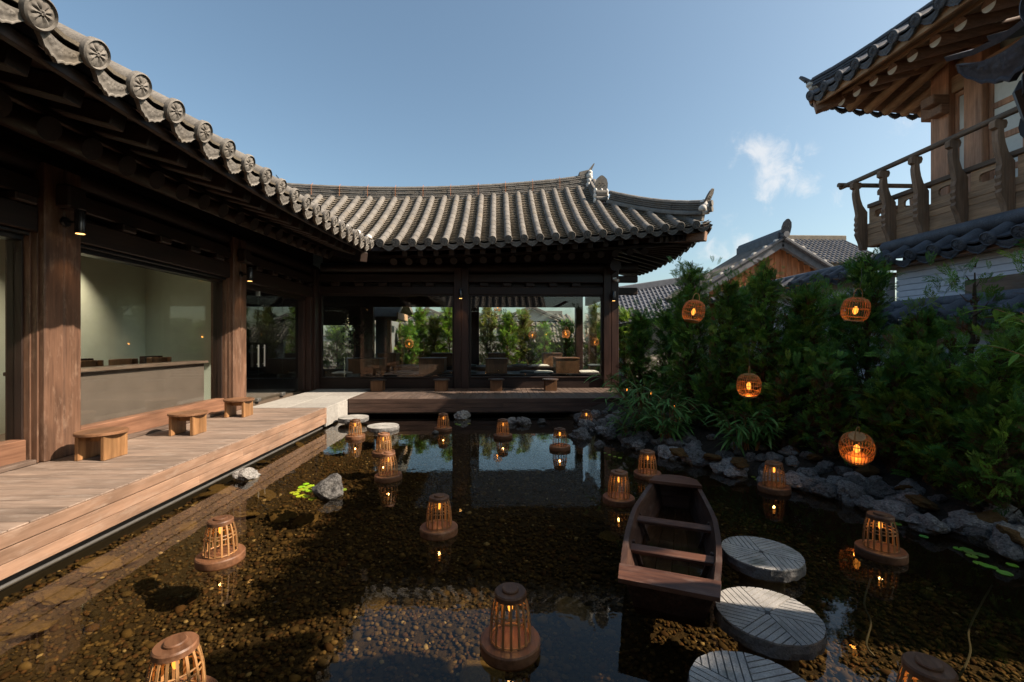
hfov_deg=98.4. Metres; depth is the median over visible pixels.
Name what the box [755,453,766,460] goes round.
rock
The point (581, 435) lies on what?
rock
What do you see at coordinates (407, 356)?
thuja tree
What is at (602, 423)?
rock
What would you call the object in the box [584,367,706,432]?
bamboo plant
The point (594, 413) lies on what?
rock
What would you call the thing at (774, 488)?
floating lantern
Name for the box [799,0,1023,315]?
two storey house
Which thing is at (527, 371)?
floor cushion
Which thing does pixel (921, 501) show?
moss patch
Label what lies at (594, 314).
thuja tree
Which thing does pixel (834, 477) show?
rock
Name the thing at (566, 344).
thuja tree
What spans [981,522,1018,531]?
rock
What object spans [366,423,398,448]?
millstone
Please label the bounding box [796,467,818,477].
rock
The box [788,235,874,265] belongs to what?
tiled house
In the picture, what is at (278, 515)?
pond stone
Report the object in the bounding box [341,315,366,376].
potted tree
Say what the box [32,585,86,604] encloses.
pond stone
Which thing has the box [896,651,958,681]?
floating lantern
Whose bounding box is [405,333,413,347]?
wicker lantern
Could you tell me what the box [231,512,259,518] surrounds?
pond stone
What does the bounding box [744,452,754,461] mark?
rock
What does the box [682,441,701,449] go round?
rock
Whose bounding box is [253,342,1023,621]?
ground
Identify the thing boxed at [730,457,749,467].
moss patch
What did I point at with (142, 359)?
bar chair
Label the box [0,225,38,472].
window
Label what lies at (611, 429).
rock
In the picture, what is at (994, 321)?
thuja tree
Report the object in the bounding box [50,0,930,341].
sky
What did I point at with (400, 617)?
pebbles
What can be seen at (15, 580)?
pond edge
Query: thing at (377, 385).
round stool
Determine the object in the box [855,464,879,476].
moss patch
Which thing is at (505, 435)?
floating lantern
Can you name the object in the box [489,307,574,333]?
house
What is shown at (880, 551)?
floating lantern
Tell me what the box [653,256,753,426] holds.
thuja tree
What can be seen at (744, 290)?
thuja tree
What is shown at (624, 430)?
bamboo plant
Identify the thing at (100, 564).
pond stone
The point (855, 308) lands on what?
wicker lantern
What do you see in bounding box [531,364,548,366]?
floor cushion
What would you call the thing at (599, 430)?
rock
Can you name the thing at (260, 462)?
pond stone
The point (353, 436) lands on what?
floating lantern
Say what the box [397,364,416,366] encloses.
floor cushion
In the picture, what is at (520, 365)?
floor cushion
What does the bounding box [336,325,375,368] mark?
thuja tree
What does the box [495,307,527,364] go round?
thuja tree
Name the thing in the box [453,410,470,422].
rock
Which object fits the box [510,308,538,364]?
thuja tree
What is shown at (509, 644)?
floating lantern
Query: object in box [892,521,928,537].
water lily
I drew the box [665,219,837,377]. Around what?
gable house
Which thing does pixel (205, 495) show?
pond stone
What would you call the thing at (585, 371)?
floor cushion
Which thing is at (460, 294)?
wall lamp
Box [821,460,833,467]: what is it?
rock
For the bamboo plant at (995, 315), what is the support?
on the ground
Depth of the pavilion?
12.24 m
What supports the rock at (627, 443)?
on the ground
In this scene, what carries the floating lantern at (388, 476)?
on the water
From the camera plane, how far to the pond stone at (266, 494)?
5.52 m
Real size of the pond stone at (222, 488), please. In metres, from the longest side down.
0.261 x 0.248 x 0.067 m
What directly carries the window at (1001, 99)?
in the two storey house at (975, 184)
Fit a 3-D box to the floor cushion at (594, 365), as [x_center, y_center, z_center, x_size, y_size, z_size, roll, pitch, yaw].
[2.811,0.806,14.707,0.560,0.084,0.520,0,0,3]
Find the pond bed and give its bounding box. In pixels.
[0,414,1023,681]
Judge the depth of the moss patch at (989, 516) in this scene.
3.76 m
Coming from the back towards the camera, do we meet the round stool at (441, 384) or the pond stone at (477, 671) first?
the round stool at (441, 384)
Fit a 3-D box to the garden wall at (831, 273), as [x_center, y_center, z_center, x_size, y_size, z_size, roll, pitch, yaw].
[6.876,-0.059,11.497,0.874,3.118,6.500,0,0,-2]
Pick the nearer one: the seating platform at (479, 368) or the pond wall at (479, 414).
the pond wall at (479, 414)
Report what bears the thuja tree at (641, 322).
on the ground
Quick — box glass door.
[246,284,312,401]
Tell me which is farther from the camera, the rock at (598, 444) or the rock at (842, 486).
the rock at (598, 444)
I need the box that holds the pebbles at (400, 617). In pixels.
[0,423,1023,681]
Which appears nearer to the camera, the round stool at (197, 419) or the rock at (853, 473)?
the rock at (853, 473)
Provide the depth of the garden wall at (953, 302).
6.17 m
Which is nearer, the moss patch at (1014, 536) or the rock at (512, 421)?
the moss patch at (1014, 536)
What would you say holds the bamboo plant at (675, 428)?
on the ground
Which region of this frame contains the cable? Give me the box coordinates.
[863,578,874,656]
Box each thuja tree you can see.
[323,325,350,368]
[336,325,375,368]
[392,319,403,350]
[393,319,423,364]
[410,307,432,364]
[414,314,445,357]
[432,307,451,352]
[479,307,500,364]
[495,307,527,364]
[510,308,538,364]
[520,320,556,363]
[551,317,574,356]
[574,303,599,372]
[599,304,652,377]
[603,299,670,406]
[644,294,697,402]
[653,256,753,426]
[688,347,740,433]
[697,262,754,433]
[714,267,787,414]
[718,256,799,434]
[739,349,819,452]
[772,273,851,444]
[790,344,863,466]
[792,272,877,425]
[819,247,907,444]
[847,293,992,464]
[847,321,944,476]
[880,311,1023,488]
[901,314,1023,519]
[921,251,1006,436]
[943,284,1023,472]
[958,238,1023,469]
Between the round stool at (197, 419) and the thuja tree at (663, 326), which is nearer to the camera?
the round stool at (197, 419)
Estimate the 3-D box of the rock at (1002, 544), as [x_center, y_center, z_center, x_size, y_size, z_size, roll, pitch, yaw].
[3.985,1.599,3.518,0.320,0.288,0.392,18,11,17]
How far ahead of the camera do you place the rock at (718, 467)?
5.71 m
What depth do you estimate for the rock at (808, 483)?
4.93 m
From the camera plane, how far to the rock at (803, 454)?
5.49 m
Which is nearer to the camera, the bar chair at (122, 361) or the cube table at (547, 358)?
the bar chair at (122, 361)
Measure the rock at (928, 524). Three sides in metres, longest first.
0.332 x 0.324 x 0.195 m
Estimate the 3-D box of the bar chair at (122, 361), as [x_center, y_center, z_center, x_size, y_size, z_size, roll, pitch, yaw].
[-5.998,0.793,6.989,0.400,1.020,0.448,0,0,-2]
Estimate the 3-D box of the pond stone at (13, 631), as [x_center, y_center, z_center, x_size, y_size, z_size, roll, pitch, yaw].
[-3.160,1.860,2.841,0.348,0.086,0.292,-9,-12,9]
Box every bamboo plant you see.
[583,361,599,370]
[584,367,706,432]
[606,408,647,437]
[636,385,713,442]
[704,401,780,456]
[727,418,794,450]
[950,305,1023,368]
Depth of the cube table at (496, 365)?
13.09 m
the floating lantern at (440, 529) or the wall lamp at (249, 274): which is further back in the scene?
the wall lamp at (249, 274)
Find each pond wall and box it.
[0,413,354,600]
[400,413,540,414]
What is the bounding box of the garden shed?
[375,307,412,368]
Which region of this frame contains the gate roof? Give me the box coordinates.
[944,0,1023,137]
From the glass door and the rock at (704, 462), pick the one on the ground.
the rock at (704, 462)
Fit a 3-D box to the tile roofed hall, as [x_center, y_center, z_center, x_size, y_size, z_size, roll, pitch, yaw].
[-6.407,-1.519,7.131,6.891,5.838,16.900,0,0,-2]
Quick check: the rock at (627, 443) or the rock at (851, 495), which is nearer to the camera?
the rock at (851, 495)
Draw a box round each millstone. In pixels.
[338,414,368,433]
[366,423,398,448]
[688,650,805,681]
[713,586,826,675]
[722,536,805,594]
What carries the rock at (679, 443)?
on the ground
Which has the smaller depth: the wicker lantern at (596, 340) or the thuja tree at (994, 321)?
the thuja tree at (994, 321)
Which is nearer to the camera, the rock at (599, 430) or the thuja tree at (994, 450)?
the thuja tree at (994, 450)
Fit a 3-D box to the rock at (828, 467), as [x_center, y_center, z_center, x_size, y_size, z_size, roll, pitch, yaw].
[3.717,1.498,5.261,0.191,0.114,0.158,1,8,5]
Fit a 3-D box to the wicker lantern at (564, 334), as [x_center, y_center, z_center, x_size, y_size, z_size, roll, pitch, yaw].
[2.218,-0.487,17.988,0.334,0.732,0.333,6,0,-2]
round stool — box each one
[73,426,128,460]
[167,410,207,435]
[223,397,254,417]
[369,379,385,391]
[433,378,449,390]
[488,378,503,390]
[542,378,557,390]
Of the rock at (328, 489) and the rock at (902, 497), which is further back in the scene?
the rock at (328, 489)
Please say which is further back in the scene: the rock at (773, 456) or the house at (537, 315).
the house at (537, 315)
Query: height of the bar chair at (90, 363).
1.020 m
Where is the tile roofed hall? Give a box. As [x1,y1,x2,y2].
[0,0,374,472]
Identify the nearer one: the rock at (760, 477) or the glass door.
the rock at (760, 477)
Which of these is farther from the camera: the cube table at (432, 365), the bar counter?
the cube table at (432, 365)
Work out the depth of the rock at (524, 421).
9.00 m
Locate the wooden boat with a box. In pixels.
[618,474,721,627]
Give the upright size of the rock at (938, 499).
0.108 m
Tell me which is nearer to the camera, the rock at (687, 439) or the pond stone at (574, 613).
the pond stone at (574, 613)
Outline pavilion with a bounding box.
[246,163,713,390]
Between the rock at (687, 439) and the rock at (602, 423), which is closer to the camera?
the rock at (687, 439)
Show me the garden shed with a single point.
(387, 338)
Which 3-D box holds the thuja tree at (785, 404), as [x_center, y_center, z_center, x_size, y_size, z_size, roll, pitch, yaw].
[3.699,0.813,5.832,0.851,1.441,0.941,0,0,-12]
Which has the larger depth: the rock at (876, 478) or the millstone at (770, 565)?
the rock at (876, 478)
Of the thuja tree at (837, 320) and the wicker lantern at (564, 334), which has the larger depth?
the wicker lantern at (564, 334)
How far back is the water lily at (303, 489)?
4.97 m
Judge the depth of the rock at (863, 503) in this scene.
4.42 m
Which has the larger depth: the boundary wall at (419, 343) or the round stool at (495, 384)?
the boundary wall at (419, 343)
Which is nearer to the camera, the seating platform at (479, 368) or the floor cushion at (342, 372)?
the floor cushion at (342, 372)
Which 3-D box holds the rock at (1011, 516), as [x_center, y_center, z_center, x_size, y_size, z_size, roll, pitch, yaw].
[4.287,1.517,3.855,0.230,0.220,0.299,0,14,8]
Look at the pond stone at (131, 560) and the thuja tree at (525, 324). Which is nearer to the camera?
the pond stone at (131, 560)
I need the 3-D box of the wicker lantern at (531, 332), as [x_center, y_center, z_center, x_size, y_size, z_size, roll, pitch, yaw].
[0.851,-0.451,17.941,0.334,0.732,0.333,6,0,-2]
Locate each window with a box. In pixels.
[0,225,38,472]
[81,244,229,438]
[319,294,453,387]
[469,295,602,387]
[585,297,599,375]
[955,90,963,168]
[989,71,1023,179]
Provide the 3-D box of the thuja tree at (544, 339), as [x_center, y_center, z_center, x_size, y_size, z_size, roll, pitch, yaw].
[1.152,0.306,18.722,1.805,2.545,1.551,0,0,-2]
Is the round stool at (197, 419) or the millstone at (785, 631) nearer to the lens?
the millstone at (785, 631)
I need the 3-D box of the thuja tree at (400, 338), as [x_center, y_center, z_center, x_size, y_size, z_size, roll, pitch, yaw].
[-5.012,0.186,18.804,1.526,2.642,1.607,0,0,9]
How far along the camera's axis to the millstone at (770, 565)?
3.25 m
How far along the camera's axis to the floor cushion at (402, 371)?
12.98 m
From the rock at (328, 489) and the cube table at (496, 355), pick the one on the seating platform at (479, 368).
the cube table at (496, 355)
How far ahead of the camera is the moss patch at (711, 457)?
5.81 m
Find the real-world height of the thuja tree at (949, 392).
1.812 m
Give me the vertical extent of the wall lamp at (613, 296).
0.262 m
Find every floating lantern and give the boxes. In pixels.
[145,631,217,681]
[194,515,245,571]
[345,419,364,440]
[372,432,394,457]
[374,451,401,483]
[420,493,457,541]
[434,412,451,432]
[480,582,539,671]
[493,418,511,439]
[549,427,570,451]
[578,409,591,426]
[603,469,634,507]
[634,449,660,480]
[757,460,790,495]
[854,511,908,565]
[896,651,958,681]
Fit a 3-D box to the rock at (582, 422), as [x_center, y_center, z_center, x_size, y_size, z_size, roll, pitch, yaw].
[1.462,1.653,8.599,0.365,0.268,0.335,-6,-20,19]
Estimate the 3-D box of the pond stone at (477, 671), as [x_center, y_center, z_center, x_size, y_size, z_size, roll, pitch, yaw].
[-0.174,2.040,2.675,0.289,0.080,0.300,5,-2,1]
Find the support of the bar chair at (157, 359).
on the tile roofed hall
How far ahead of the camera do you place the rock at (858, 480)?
4.76 m
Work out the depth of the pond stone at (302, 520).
4.98 m
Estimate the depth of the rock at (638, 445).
6.84 m
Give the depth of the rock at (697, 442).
6.47 m
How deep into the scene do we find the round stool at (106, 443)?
4.88 m
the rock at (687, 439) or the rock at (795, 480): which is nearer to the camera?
the rock at (795, 480)
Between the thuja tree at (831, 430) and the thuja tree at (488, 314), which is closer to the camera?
the thuja tree at (831, 430)
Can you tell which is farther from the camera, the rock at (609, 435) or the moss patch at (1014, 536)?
the rock at (609, 435)
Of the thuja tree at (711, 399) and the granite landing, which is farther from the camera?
the granite landing
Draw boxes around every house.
[375,307,484,333]
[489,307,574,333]
[597,276,708,375]
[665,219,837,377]
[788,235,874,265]
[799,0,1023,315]
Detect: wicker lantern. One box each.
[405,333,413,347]
[528,329,536,338]
[562,327,569,337]
[590,334,598,345]
[682,280,704,322]
[736,348,761,397]
[838,406,875,465]
[840,268,870,321]
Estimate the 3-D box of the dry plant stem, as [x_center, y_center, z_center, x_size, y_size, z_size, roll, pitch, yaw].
[2.942,1.828,2.824,2.223,0.158,0.055,0,0,-39]
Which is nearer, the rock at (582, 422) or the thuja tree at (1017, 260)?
the thuja tree at (1017, 260)
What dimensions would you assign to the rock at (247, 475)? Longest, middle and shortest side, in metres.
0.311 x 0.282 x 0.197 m
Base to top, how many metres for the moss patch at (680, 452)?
0.110 m
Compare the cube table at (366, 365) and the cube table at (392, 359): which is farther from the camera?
the cube table at (392, 359)
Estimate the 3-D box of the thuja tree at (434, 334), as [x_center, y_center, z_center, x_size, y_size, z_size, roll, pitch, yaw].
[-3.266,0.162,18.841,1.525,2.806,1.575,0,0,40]
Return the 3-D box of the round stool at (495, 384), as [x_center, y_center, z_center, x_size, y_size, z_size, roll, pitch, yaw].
[-0.412,1.147,11.613,0.427,0.302,0.427,0,0,1]
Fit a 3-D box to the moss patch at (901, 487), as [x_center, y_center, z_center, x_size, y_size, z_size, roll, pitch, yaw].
[3.984,1.500,4.509,0.178,0.065,0.167,-13,-26,30]
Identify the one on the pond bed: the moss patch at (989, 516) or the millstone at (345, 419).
the millstone at (345, 419)
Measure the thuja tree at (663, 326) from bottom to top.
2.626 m
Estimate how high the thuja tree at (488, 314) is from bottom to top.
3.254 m
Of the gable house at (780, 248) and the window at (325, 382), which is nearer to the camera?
the window at (325, 382)
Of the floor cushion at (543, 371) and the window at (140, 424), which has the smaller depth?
the window at (140, 424)
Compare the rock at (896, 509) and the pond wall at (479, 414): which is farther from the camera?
the pond wall at (479, 414)
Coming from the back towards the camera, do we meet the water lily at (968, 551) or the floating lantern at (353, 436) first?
the floating lantern at (353, 436)
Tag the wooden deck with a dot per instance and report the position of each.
(51, 509)
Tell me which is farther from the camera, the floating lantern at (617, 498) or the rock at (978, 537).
the floating lantern at (617, 498)
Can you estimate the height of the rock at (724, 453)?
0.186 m
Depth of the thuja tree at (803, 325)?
5.93 m
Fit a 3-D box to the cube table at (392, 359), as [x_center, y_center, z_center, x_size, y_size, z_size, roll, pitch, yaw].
[-4.117,0.620,14.765,0.620,0.440,0.600,0,0,-2]
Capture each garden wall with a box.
[530,327,585,365]
[708,260,896,387]
[870,288,1023,403]
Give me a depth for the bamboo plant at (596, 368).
16.88 m
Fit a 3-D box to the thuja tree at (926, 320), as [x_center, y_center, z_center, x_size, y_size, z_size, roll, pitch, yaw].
[4.807,0.477,5.196,1.276,2.057,1.477,0,0,-2]
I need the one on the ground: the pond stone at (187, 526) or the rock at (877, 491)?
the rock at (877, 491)
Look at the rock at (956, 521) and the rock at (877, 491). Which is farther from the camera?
the rock at (877, 491)
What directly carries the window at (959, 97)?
in the two storey house at (975, 184)
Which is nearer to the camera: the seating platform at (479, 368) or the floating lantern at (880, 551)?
the floating lantern at (880, 551)
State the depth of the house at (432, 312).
34.45 m
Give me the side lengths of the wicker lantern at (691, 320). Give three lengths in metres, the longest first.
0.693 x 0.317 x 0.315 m
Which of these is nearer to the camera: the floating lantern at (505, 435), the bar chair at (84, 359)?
the bar chair at (84, 359)
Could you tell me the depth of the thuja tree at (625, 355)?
17.78 m
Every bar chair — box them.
[81,358,93,360]
[81,360,103,366]
[108,358,137,365]
[139,356,162,363]
[147,357,171,362]
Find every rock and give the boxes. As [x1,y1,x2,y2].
[232,467,260,482]
[312,473,343,503]
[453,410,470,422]
[508,417,516,425]
[516,416,531,426]
[537,419,545,424]
[569,427,591,443]
[573,412,588,422]
[578,419,593,426]
[583,422,594,431]
[588,409,599,417]
[594,420,608,427]
[594,440,603,448]
[595,426,607,436]
[603,427,617,435]
[605,430,616,439]
[622,435,643,449]
[632,439,645,450]
[634,431,653,443]
[651,439,656,445]
[657,444,679,461]
[664,438,686,447]
[682,435,696,443]
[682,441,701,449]
[684,448,705,466]
[690,439,702,446]
[701,458,711,467]
[706,434,717,439]
[710,457,731,477]
[715,450,734,457]
[724,460,748,481]
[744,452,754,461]
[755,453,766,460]
[756,469,778,482]
[758,462,767,470]
[765,452,783,461]
[778,445,799,455]
[781,471,806,489]
[785,455,798,466]
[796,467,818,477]
[799,451,812,459]
[799,477,826,493]
[810,482,837,498]
[811,466,827,475]
[815,462,832,471]
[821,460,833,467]
[826,478,836,483]
[827,475,842,479]
[833,480,862,499]
[834,466,852,476]
[837,475,866,486]
[838,486,865,507]
[843,471,868,482]
[854,495,874,511]
[863,481,898,499]
[867,475,887,484]
[871,499,910,523]
[882,494,896,499]
[891,492,926,511]
[895,479,925,495]
[904,505,921,516]
[905,513,950,535]
[927,494,947,503]
[941,510,989,535]
[963,527,992,548]
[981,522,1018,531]
[983,503,1022,523]
[985,520,1023,562]
[1017,517,1023,525]
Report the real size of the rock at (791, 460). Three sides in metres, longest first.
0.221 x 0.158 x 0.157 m
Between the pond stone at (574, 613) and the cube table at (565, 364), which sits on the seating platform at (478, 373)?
the cube table at (565, 364)
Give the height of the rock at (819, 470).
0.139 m
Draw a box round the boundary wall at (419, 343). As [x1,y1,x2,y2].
[323,334,527,365]
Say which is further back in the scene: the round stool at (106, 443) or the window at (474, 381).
the window at (474, 381)
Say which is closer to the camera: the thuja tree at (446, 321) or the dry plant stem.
the dry plant stem
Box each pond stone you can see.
[0,620,56,641]
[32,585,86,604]
[74,556,122,572]
[122,553,143,566]
[174,521,197,532]
[191,490,219,500]
[208,484,230,494]
[223,482,237,490]
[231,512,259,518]
[253,489,275,500]
[257,460,270,464]
[268,508,297,522]
[293,513,317,526]
[295,442,304,447]
[362,591,388,611]
[460,659,506,681]
[555,596,597,631]
[598,530,620,543]
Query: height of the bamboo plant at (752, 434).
0.740 m
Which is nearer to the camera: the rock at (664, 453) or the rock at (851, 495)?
the rock at (851, 495)
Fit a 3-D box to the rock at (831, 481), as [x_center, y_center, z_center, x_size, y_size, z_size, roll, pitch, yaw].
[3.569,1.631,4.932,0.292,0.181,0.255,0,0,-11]
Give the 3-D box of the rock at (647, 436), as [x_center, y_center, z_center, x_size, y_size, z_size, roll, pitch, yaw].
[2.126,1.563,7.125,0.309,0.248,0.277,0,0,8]
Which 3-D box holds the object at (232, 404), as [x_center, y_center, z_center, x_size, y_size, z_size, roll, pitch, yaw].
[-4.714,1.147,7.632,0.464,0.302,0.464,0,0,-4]
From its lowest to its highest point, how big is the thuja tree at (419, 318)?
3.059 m
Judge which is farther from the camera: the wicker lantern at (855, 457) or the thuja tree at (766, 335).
the thuja tree at (766, 335)
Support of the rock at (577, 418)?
on the ground
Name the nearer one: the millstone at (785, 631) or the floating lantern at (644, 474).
the millstone at (785, 631)
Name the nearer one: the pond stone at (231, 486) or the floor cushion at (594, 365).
the pond stone at (231, 486)
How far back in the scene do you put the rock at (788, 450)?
5.65 m
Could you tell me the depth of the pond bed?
3.68 m
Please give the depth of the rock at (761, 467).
5.58 m
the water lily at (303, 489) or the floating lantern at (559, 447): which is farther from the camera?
the floating lantern at (559, 447)
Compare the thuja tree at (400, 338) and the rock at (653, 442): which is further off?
the thuja tree at (400, 338)
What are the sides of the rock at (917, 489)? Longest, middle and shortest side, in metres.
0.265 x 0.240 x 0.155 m
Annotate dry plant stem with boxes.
[958,585,992,678]
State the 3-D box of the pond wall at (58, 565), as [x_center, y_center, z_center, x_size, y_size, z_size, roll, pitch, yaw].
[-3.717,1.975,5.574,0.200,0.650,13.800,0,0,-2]
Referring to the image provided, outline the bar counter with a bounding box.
[3,360,207,424]
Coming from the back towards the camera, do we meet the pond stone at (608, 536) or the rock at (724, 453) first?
the rock at (724, 453)
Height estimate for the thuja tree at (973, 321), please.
2.453 m
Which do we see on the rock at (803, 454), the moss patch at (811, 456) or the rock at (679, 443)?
the moss patch at (811, 456)
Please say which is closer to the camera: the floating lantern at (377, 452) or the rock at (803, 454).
the rock at (803, 454)
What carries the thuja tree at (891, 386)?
on the ground
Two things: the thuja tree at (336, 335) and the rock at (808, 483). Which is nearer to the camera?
the rock at (808, 483)
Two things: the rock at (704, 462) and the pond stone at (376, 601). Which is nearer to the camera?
the pond stone at (376, 601)
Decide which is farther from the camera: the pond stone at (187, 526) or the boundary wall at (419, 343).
the boundary wall at (419, 343)
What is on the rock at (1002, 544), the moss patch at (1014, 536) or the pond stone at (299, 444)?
the moss patch at (1014, 536)
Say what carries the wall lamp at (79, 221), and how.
attached to the tile roofed hall
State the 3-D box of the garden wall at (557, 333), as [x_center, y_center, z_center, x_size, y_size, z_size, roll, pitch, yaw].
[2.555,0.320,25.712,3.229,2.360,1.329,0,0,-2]
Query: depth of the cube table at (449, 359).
14.49 m
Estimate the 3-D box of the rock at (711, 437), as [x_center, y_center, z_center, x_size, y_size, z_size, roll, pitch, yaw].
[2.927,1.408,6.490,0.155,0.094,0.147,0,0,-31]
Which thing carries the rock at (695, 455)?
on the ground
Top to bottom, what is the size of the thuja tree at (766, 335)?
2.681 m
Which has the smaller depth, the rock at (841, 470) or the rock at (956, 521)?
the rock at (956, 521)
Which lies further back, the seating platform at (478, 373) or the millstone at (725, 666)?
the seating platform at (478, 373)
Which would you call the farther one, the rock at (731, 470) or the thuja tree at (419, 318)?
the thuja tree at (419, 318)
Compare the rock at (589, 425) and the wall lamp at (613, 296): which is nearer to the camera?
the rock at (589, 425)
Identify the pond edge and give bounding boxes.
[0,421,336,590]
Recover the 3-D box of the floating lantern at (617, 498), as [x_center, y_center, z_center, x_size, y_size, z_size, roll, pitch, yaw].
[1.131,1.539,4.675,0.334,0.346,0.334,1,0,-37]
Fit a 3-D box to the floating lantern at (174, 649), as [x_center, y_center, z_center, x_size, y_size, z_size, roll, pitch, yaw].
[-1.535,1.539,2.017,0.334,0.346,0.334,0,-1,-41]
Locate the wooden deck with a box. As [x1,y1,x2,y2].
[0,388,666,582]
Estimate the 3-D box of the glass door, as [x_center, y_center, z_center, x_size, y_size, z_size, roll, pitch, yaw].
[-5.398,0.071,10.153,0.300,2.458,3.230,0,0,-2]
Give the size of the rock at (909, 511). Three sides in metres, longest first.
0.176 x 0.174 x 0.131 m
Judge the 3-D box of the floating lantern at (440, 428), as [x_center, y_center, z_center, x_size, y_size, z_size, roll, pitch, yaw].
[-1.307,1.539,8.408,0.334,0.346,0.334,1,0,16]
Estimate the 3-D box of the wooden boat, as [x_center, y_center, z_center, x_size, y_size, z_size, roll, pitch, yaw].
[1.298,1.588,3.570,0.691,0.388,2.212,0,0,22]
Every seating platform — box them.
[380,371,598,376]
[393,365,580,370]
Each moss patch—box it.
[669,448,688,457]
[703,453,721,460]
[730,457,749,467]
[806,453,823,460]
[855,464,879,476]
[894,485,912,489]
[904,494,939,510]
[968,510,1007,522]
[993,524,1023,546]
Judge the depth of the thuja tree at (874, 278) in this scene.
5.99 m
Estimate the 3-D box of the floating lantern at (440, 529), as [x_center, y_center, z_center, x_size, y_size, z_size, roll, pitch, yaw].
[-0.649,1.539,3.929,0.334,0.346,0.334,1,-1,-25]
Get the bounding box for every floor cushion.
[332,371,352,373]
[391,370,413,373]
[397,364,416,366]
[511,364,529,366]
[520,370,534,372]
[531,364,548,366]
[534,370,552,372]
[579,370,598,372]
[587,364,599,366]
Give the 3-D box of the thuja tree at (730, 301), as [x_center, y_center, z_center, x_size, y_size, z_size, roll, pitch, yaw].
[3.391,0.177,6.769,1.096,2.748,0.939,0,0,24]
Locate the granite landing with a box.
[253,389,370,426]
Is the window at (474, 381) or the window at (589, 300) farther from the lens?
the window at (589, 300)
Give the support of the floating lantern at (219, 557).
on the water
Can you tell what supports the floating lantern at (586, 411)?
on the water
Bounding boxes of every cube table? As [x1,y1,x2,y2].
[348,358,386,373]
[377,353,399,366]
[418,357,446,373]
[431,353,451,366]
[485,358,506,372]
[488,353,505,357]
[541,353,561,365]
[553,357,579,372]
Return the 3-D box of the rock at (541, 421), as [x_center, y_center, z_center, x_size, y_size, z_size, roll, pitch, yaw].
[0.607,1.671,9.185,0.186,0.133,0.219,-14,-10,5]
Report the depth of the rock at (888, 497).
4.43 m
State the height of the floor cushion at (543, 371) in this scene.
0.083 m
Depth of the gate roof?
1.85 m
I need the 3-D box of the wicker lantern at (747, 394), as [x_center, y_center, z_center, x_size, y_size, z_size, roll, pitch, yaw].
[3.073,0.399,5.724,0.294,0.647,0.296,0,9,19]
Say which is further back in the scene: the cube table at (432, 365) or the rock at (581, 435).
the cube table at (432, 365)
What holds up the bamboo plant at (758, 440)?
on the ground
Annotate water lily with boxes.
[290,483,316,499]
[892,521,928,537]
[953,546,1018,575]
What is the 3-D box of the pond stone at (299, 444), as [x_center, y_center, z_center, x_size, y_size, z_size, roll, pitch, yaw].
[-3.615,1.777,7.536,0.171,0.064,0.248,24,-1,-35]
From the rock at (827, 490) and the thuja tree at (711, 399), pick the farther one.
the thuja tree at (711, 399)
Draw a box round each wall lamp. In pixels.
[60,209,85,234]
[239,267,252,281]
[459,289,462,298]
[610,291,615,300]
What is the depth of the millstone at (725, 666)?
2.15 m
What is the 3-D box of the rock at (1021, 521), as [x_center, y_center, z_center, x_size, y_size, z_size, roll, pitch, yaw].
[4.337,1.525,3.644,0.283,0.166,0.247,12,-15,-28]
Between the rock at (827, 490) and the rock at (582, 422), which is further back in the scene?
the rock at (582, 422)
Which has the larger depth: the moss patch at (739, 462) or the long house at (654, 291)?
the long house at (654, 291)
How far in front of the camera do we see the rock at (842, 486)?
4.68 m

